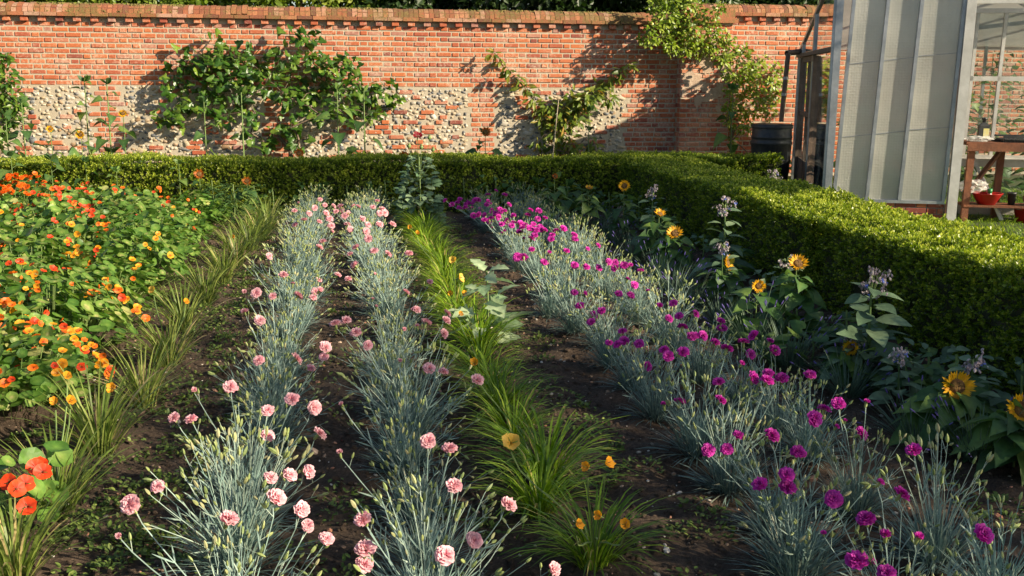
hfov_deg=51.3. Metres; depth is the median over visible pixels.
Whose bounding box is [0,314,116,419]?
nasturtium
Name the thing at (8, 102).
pear tree
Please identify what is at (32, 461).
nasturtium
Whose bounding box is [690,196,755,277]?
borage
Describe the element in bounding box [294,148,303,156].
sunflower
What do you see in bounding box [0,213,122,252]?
nasturtium
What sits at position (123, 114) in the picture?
sunflower
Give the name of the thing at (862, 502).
magenta carnation
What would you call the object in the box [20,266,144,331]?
nasturtium
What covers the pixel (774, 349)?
magenta carnation
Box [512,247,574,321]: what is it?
magenta carnation
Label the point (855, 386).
lavender
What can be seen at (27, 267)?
nasturtium
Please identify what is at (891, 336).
leafy plant
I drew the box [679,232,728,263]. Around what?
leafy plant
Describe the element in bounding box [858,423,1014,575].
magenta carnation
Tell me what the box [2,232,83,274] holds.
nasturtium
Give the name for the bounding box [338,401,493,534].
pink carnation
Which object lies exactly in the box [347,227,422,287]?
pink carnation
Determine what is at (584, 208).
sunflower
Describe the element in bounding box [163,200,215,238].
nasturtium
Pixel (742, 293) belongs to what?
sunflower
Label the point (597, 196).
leafy plant
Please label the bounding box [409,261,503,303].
daylily
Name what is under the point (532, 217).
magenta carnation
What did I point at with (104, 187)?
nasturtium
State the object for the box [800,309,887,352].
leafy plant
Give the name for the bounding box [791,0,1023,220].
greenhouse
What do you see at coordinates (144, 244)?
nasturtium
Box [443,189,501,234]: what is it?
magenta carnation
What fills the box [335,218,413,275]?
pink carnation
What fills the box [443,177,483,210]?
leafy plant
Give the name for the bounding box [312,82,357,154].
sunflower
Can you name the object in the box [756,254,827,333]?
sunflower
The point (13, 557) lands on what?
daylily
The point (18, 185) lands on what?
marigold
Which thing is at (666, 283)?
lavender
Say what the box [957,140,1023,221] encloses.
potting table
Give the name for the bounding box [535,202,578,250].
magenta carnation
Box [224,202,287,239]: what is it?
daylily
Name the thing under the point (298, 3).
tree
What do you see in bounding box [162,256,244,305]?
daylily
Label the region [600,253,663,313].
magenta carnation
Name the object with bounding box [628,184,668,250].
borage
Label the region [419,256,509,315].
daylily
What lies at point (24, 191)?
nasturtium
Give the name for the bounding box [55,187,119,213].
nasturtium
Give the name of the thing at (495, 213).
magenta carnation
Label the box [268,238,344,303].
pink carnation
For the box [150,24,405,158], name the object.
fig tree
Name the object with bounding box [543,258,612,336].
magenta carnation
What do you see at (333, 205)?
pink carnation
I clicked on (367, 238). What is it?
pink carnation
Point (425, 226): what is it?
daylily
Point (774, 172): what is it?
borage
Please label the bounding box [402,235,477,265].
daylily
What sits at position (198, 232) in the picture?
nasturtium
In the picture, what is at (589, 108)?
sunflower
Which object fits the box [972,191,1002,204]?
bowl
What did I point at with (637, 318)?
magenta carnation
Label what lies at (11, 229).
nasturtium
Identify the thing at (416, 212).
daylily
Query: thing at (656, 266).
lavender
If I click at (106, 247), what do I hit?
nasturtium
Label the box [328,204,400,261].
pink carnation
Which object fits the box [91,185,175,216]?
nasturtium
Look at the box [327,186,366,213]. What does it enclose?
leafy plant
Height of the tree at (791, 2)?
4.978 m
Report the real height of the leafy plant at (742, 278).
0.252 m
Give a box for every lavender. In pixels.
[579,206,628,234]
[593,213,637,246]
[609,220,666,261]
[620,241,698,277]
[636,248,713,294]
[660,268,724,307]
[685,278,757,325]
[698,280,806,346]
[744,299,842,370]
[790,338,891,398]
[857,375,962,443]
[910,395,1023,464]
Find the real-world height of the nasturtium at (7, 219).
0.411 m
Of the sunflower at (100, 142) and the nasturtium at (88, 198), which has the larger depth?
the sunflower at (100, 142)
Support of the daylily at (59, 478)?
on the ground at (700, 558)
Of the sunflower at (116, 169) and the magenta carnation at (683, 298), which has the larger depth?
the sunflower at (116, 169)
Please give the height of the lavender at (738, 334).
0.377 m
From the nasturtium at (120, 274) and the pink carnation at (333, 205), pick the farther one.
the pink carnation at (333, 205)
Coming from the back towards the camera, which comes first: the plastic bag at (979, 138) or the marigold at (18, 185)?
the plastic bag at (979, 138)
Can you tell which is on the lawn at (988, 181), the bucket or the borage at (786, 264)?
the bucket
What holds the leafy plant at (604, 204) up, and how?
on the ground at (700, 558)
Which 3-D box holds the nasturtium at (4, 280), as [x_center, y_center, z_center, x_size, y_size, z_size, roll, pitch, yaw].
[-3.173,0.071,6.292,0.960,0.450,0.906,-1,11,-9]
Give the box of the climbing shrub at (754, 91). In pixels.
[724,42,790,152]
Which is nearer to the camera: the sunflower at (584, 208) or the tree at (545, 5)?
the sunflower at (584, 208)
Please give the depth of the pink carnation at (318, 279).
6.44 m
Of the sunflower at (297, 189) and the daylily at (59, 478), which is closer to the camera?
the daylily at (59, 478)
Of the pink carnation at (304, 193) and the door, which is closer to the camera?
the pink carnation at (304, 193)
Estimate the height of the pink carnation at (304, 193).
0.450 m
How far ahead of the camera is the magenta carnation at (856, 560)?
2.82 m
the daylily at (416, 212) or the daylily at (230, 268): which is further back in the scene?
the daylily at (416, 212)
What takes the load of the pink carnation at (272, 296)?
on the ground at (700, 558)
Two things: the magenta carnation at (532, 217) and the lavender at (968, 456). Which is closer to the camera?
the lavender at (968, 456)
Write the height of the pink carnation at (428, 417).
0.476 m
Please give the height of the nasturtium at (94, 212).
0.450 m
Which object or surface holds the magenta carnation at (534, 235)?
on the ground at (700, 558)
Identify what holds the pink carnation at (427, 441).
on the ground at (700, 558)
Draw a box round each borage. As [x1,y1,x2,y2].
[601,206,632,239]
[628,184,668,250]
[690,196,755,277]
[699,241,741,306]
[761,254,803,317]
[767,169,782,180]
[810,266,912,391]
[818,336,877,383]
[867,346,922,410]
[942,348,1000,411]
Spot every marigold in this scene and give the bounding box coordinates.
[0,173,32,189]
[0,173,46,189]
[0,182,23,199]
[0,182,37,207]
[4,176,18,186]
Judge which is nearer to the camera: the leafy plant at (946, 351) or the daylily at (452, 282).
the leafy plant at (946, 351)
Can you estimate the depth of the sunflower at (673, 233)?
8.49 m
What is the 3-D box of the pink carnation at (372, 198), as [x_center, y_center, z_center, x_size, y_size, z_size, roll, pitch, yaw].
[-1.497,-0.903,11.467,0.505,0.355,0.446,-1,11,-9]
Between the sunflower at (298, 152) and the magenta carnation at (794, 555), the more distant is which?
the sunflower at (298, 152)
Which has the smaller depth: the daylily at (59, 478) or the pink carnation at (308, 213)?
the daylily at (59, 478)
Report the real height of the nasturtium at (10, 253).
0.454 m
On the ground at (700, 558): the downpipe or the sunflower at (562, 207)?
the sunflower at (562, 207)
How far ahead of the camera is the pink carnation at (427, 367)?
4.16 m
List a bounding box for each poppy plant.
[391,131,450,235]
[442,259,533,345]
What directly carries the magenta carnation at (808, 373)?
on the ground at (700, 558)
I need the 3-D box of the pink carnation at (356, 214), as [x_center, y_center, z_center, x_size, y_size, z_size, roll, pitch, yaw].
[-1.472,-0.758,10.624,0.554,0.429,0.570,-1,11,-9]
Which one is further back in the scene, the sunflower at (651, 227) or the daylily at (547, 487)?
the sunflower at (651, 227)
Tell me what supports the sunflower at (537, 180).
on the ground at (700, 558)
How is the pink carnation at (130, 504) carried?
on the ground at (700, 558)
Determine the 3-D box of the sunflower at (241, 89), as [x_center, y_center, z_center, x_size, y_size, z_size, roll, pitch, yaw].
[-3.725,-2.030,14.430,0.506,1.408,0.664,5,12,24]
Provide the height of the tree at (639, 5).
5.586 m
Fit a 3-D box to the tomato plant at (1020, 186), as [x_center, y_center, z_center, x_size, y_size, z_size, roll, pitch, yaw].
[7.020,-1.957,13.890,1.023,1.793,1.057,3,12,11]
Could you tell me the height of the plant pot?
0.140 m
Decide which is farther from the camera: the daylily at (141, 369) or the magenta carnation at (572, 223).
the magenta carnation at (572, 223)
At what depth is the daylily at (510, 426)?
4.55 m
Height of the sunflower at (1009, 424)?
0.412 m
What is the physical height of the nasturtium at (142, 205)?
0.470 m
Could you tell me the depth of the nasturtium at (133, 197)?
9.79 m
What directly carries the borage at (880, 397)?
on the ground at (700, 558)
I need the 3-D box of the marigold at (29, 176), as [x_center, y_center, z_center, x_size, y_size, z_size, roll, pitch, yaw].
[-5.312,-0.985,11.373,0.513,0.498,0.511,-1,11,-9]
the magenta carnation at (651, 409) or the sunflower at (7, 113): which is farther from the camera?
the sunflower at (7, 113)
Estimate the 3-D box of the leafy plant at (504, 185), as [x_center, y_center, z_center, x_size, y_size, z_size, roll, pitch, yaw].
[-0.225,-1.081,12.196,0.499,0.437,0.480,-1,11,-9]
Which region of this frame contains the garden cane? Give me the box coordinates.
[552,100,558,156]
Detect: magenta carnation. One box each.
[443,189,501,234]
[455,190,496,222]
[457,185,497,219]
[468,193,507,228]
[470,193,517,239]
[475,202,537,258]
[481,214,547,273]
[482,203,526,245]
[499,207,542,264]
[500,181,539,219]
[505,191,545,223]
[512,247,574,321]
[516,187,555,230]
[516,194,550,229]
[516,221,567,282]
[521,198,559,243]
[528,232,586,295]
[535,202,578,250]
[535,236,590,304]
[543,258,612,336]
[546,211,595,254]
[549,218,601,265]
[554,219,608,278]
[567,277,638,349]
[568,232,624,285]
[570,289,644,371]
[579,243,633,303]
[595,302,672,398]
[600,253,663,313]
[608,258,667,327]
[613,323,707,428]
[629,268,709,349]
[636,344,758,470]
[646,289,707,361]
[665,299,743,389]
[667,368,788,510]
[699,317,781,415]
[701,404,839,546]
[722,427,876,575]
[731,330,814,445]
[769,369,857,472]
[808,397,914,527]
[820,478,994,575]
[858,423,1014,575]
[935,492,1023,575]
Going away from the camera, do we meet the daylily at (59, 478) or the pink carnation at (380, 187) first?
the daylily at (59, 478)
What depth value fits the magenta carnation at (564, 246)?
8.75 m
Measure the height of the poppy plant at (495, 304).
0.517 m
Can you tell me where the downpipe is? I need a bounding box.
[779,49,801,121]
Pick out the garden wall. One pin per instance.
(454, 91)
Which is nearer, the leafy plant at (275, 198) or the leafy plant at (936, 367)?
the leafy plant at (936, 367)
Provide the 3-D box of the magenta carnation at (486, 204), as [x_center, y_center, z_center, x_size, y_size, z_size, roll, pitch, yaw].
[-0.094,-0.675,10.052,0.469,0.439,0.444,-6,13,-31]
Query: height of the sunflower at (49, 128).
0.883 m
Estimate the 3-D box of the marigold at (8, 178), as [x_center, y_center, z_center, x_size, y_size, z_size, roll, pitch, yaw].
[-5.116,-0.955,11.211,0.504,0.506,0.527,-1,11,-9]
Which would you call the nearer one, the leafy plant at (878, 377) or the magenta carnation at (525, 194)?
the leafy plant at (878, 377)
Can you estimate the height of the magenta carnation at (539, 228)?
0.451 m
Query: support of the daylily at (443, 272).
on the ground at (700, 558)
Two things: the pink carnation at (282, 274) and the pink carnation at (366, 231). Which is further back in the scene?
the pink carnation at (366, 231)
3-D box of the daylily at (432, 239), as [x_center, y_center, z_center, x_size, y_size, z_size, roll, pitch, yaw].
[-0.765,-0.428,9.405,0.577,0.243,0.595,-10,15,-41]
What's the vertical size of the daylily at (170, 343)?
0.390 m
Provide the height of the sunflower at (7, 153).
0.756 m
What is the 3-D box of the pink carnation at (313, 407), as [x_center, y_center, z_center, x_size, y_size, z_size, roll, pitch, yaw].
[-0.912,0.607,3.715,0.542,0.482,0.493,-1,11,-9]
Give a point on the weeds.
(106, 544)
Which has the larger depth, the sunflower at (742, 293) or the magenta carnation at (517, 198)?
the magenta carnation at (517, 198)
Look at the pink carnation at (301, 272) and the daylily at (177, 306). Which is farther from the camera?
the pink carnation at (301, 272)
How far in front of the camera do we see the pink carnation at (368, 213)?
10.29 m
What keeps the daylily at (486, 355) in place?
on the ground at (700, 558)
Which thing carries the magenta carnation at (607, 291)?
on the ground at (700, 558)
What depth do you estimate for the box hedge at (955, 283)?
6.11 m
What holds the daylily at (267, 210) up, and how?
on the ground at (700, 558)
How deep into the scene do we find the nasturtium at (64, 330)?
5.42 m
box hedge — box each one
[0,149,736,215]
[582,149,784,179]
[618,153,913,296]
[803,208,1023,397]
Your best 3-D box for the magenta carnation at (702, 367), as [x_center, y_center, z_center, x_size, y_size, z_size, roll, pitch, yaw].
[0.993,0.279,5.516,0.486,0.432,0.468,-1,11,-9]
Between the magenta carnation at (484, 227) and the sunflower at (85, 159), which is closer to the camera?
the magenta carnation at (484, 227)
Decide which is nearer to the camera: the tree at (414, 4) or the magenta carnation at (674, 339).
the magenta carnation at (674, 339)
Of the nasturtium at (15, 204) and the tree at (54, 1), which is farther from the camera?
the tree at (54, 1)
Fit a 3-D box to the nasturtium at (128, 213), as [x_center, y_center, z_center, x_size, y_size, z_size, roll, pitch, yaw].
[-3.163,-0.447,8.841,1.030,0.467,0.991,-1,11,-9]
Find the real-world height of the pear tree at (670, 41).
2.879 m
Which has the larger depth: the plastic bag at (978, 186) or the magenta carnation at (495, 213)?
the plastic bag at (978, 186)
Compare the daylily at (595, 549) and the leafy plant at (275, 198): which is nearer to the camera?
the daylily at (595, 549)
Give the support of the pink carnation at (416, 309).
on the ground at (700, 558)
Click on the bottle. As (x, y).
(983, 128)
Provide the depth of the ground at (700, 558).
4.50 m
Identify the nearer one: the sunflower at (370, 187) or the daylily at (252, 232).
the daylily at (252, 232)
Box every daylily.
[0,371,146,517]
[0,475,121,575]
[9,353,196,458]
[80,332,205,408]
[101,286,215,366]
[136,276,237,334]
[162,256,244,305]
[190,234,255,283]
[199,222,277,265]
[211,210,284,250]
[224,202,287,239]
[236,195,289,229]
[390,204,451,225]
[392,216,452,243]
[395,228,464,258]
[396,208,444,230]
[398,209,458,235]
[401,224,456,247]
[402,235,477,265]
[404,230,474,281]
[404,257,485,292]
[408,225,479,271]
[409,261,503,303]
[411,280,486,326]
[416,273,523,344]
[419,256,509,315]
[419,311,531,380]
[420,300,535,358]
[437,344,553,398]
[444,356,562,421]
[449,428,633,531]
[452,357,585,449]
[453,400,637,491]
[495,433,683,575]
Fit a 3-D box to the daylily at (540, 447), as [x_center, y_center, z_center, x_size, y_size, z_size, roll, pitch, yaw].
[0.106,0.601,4.109,0.748,0.314,0.709,-1,11,-9]
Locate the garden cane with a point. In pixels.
(555, 128)
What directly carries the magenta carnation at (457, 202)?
on the ground at (700, 558)
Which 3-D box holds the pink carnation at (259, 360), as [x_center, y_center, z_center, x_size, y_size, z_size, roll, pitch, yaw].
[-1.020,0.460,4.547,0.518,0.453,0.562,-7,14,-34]
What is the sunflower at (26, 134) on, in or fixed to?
on the ground at (700, 558)
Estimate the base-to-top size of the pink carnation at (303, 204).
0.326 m
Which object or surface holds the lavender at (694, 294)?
on the ground at (700, 558)
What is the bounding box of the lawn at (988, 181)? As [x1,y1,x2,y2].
[788,175,1023,236]
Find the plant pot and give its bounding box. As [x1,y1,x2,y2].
[1007,192,1016,204]
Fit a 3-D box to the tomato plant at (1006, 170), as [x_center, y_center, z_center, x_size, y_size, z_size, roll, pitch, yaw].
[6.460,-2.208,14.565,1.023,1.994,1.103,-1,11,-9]
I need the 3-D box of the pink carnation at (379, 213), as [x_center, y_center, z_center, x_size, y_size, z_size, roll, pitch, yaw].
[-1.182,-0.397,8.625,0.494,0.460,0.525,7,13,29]
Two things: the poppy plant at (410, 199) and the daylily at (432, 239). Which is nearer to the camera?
the daylily at (432, 239)
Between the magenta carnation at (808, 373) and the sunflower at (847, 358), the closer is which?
the magenta carnation at (808, 373)
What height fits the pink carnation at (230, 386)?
0.463 m
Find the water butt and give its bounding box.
[750,123,792,180]
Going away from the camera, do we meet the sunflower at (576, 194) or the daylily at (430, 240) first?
the daylily at (430, 240)
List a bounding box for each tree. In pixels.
[0,0,104,3]
[0,52,29,156]
[8,0,274,5]
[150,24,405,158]
[152,0,402,7]
[316,0,495,9]
[436,0,646,12]
[484,48,639,155]
[550,0,757,12]
[636,0,739,144]
[715,0,819,4]
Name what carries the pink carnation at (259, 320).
on the ground at (700, 558)
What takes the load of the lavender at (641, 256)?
on the ground at (700, 558)
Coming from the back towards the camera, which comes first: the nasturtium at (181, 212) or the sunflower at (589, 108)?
the sunflower at (589, 108)
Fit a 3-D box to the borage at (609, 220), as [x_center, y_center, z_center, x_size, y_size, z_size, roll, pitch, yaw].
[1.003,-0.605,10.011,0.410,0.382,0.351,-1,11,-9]
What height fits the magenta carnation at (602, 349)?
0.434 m
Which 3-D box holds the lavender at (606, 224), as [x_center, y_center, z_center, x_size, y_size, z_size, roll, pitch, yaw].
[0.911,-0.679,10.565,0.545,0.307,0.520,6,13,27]
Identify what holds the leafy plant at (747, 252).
on the ground at (700, 558)
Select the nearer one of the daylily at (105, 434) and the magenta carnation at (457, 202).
the daylily at (105, 434)
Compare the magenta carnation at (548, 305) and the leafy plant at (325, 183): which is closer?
the magenta carnation at (548, 305)
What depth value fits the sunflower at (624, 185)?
9.89 m
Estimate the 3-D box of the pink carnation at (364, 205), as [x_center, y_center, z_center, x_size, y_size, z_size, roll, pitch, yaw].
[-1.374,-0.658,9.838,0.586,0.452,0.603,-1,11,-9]
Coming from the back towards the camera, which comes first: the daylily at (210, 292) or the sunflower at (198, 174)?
the sunflower at (198, 174)
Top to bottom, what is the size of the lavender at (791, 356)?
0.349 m
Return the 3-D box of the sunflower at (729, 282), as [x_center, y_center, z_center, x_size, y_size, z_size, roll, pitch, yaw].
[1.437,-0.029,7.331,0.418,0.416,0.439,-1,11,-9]
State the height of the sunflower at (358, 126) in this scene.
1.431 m
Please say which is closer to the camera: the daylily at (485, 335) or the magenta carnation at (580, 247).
the daylily at (485, 335)
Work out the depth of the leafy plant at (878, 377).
5.31 m
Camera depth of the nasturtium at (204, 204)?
10.86 m
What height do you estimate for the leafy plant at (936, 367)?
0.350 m
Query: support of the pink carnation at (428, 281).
on the ground at (700, 558)
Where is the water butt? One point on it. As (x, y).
(772, 137)
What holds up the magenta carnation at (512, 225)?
on the ground at (700, 558)
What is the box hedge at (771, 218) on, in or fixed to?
on the ground at (700, 558)
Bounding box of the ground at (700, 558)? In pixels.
[0,174,1023,575]
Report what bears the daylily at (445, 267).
on the ground at (700, 558)
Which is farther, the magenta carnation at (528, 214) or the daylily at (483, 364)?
the magenta carnation at (528, 214)
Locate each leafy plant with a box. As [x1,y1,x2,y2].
[233,183,275,215]
[258,188,287,217]
[294,181,331,213]
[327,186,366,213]
[365,180,402,214]
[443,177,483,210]
[473,174,512,210]
[505,181,533,205]
[568,184,607,215]
[589,192,630,221]
[618,195,656,228]
[636,208,682,239]
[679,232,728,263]
[693,236,760,276]
[729,270,800,301]
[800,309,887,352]
[814,323,912,366]
[848,338,952,402]
[871,337,969,394]
[907,352,1013,408]
[975,355,1023,429]
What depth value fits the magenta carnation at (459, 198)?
11.49 m
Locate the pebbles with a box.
[0,211,1023,575]
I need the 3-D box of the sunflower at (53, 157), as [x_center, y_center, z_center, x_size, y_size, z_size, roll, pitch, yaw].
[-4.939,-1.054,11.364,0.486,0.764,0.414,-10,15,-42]
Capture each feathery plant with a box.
[187,178,240,216]
[206,183,260,227]
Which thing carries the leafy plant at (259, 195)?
on the ground at (700, 558)
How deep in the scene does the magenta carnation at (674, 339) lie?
5.83 m
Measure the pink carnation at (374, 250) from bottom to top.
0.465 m
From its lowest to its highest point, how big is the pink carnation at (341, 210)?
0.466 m
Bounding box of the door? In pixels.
[793,55,820,182]
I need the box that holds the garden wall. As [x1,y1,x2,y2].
[0,1,1023,175]
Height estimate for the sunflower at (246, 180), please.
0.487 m
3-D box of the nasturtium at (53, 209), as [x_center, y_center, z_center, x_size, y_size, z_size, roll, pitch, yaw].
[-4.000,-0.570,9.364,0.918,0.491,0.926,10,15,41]
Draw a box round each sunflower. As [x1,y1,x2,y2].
[0,109,24,158]
[0,150,33,188]
[8,96,49,156]
[33,153,72,196]
[40,125,62,156]
[68,130,98,156]
[69,74,108,154]
[74,156,100,194]
[91,77,133,154]
[100,166,128,192]
[111,109,136,153]
[167,158,192,201]
[191,168,210,212]
[193,96,219,156]
[227,86,265,155]
[233,176,257,215]
[292,181,312,201]
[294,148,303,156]
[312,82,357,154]
[346,84,383,154]
[356,183,380,205]
[465,126,502,155]
[502,182,524,211]
[521,177,553,206]
[533,171,574,230]
[546,178,585,218]
[573,185,606,230]
[575,105,597,151]
[607,180,643,238]
[632,208,677,257]
[645,225,695,272]
[689,255,746,309]
[713,83,750,156]
[723,279,784,343]
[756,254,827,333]
[813,340,873,388]
[887,371,993,451]
[949,392,1023,485]
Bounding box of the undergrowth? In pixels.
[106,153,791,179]
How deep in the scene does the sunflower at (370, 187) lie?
11.81 m
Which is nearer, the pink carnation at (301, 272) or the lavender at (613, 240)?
the pink carnation at (301, 272)
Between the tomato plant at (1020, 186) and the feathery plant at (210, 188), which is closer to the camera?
the feathery plant at (210, 188)
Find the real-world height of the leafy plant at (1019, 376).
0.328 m
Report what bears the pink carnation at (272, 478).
on the ground at (700, 558)
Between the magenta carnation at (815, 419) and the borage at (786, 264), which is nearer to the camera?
the magenta carnation at (815, 419)
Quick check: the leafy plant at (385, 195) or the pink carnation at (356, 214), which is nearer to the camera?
the pink carnation at (356, 214)
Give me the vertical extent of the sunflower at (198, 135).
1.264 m
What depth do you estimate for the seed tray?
11.69 m
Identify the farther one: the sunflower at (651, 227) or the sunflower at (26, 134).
the sunflower at (26, 134)
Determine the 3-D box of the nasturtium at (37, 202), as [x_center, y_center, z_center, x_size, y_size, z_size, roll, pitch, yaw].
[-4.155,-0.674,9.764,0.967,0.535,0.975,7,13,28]
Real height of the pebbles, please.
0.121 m
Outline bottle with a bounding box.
[977,118,989,135]
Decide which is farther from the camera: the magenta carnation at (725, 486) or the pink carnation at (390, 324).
the pink carnation at (390, 324)
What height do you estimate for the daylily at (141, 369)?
0.339 m
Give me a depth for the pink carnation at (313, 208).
8.94 m
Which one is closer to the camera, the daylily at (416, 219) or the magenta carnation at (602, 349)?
the magenta carnation at (602, 349)
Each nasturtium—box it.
[0,171,76,206]
[0,187,46,208]
[0,198,37,217]
[0,209,24,228]
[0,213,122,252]
[0,214,59,236]
[0,222,37,246]
[0,232,20,252]
[0,235,90,280]
[0,252,66,300]
[0,258,149,361]
[0,271,41,308]
[0,297,97,390]
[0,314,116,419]
[0,441,72,528]
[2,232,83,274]
[10,185,101,217]
[11,195,91,229]
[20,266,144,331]
[37,207,125,246]
[37,244,160,310]
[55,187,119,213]
[55,242,165,292]
[71,181,124,207]
[75,199,182,233]
[80,227,190,287]
[85,188,166,222]
[85,205,195,248]
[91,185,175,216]
[92,214,200,269]
[136,210,208,244]
[161,196,200,222]
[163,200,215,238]
[166,190,232,223]
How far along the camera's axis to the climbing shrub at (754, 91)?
16.67 m
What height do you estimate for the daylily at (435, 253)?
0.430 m
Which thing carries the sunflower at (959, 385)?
on the ground at (700, 558)
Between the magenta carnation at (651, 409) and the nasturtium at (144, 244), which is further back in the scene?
the nasturtium at (144, 244)
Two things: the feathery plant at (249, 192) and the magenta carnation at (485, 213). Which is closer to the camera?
the magenta carnation at (485, 213)
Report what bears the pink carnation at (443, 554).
on the ground at (700, 558)
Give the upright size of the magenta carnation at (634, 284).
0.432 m
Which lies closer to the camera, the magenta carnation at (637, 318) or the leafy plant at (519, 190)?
the magenta carnation at (637, 318)
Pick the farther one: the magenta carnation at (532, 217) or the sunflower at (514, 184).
the sunflower at (514, 184)
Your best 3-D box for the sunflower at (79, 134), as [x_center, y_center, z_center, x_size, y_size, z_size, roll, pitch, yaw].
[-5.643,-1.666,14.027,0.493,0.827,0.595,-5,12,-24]
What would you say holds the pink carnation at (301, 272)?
on the ground at (700, 558)
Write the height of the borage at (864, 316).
0.682 m
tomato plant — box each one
[946,72,980,195]
[947,52,1023,196]
[1009,90,1023,194]
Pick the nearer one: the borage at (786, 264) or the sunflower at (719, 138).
the borage at (786, 264)
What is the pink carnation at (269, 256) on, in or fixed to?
on the ground at (700, 558)
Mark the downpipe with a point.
(788, 53)
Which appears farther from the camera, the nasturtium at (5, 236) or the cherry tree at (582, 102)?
the cherry tree at (582, 102)
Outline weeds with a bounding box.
[0,218,1023,575]
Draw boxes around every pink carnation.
[115,488,334,575]
[142,414,326,575]
[168,392,328,533]
[174,380,300,496]
[206,314,322,421]
[222,341,348,451]
[240,292,319,392]
[242,282,322,376]
[243,235,331,310]
[255,271,330,345]
[257,267,341,334]
[263,237,330,287]
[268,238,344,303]
[269,205,330,257]
[271,211,323,270]
[277,187,338,230]
[277,201,341,253]
[279,197,338,243]
[279,216,340,279]
[282,197,340,237]
[283,193,330,219]
[289,183,332,218]
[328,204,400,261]
[329,309,450,424]
[331,192,393,242]
[332,297,430,388]
[333,199,396,248]
[334,209,400,267]
[335,196,383,235]
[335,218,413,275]
[336,328,477,451]
[336,433,496,575]
[338,185,392,225]
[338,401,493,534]
[340,190,389,231]
[342,244,410,315]
[343,289,425,370]
[344,250,419,321]
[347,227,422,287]
[347,358,483,493]
[350,235,421,294]
[350,472,561,575]
[352,188,395,215]
[358,272,441,343]
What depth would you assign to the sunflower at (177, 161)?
11.55 m
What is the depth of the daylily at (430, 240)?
9.09 m
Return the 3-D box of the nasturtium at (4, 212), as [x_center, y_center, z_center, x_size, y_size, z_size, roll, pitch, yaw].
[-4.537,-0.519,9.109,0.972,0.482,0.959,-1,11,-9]
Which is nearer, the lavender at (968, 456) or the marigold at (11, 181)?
the lavender at (968, 456)
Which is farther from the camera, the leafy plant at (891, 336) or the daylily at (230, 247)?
the daylily at (230, 247)
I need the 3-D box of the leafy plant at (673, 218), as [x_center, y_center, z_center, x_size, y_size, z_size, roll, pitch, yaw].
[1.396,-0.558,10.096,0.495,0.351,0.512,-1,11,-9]
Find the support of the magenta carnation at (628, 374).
on the ground at (700, 558)
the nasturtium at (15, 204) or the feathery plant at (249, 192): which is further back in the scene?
the feathery plant at (249, 192)
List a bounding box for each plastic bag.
[959,179,988,192]
[964,136,994,141]
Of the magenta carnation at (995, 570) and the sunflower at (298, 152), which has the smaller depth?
the magenta carnation at (995, 570)
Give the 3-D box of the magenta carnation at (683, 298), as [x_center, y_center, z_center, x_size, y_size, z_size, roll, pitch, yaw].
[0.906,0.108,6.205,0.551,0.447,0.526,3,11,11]
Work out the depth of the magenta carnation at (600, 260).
7.94 m
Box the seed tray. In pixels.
[994,134,1023,142]
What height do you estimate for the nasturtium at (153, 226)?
0.447 m
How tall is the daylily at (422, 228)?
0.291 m
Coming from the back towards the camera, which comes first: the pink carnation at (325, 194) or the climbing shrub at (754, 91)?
the climbing shrub at (754, 91)
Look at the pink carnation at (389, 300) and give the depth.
6.66 m
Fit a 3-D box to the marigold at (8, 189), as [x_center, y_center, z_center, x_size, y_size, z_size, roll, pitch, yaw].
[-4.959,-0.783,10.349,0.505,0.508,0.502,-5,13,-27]
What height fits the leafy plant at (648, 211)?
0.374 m
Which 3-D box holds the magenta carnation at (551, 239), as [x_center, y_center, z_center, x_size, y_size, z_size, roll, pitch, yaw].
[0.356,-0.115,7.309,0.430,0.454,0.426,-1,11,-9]
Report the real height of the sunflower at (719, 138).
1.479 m
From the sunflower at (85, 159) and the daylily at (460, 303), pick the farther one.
the sunflower at (85, 159)
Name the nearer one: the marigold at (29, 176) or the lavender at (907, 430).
the lavender at (907, 430)
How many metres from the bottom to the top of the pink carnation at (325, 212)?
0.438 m
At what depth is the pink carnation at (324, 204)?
9.43 m
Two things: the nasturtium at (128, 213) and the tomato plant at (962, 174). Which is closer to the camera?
the nasturtium at (128, 213)
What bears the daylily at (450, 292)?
on the ground at (700, 558)
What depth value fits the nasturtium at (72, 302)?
5.87 m
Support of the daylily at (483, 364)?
on the ground at (700, 558)
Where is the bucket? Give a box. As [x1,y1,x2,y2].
[1014,208,1023,222]
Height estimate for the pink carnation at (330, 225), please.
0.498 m
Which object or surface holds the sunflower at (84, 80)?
on the ground at (700, 558)
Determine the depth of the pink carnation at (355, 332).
4.89 m
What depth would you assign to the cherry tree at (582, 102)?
16.39 m
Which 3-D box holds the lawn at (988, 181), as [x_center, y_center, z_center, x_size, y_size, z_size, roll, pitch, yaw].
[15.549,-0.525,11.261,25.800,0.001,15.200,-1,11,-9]
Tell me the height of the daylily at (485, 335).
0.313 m
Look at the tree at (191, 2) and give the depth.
17.11 m
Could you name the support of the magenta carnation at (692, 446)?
on the ground at (700, 558)

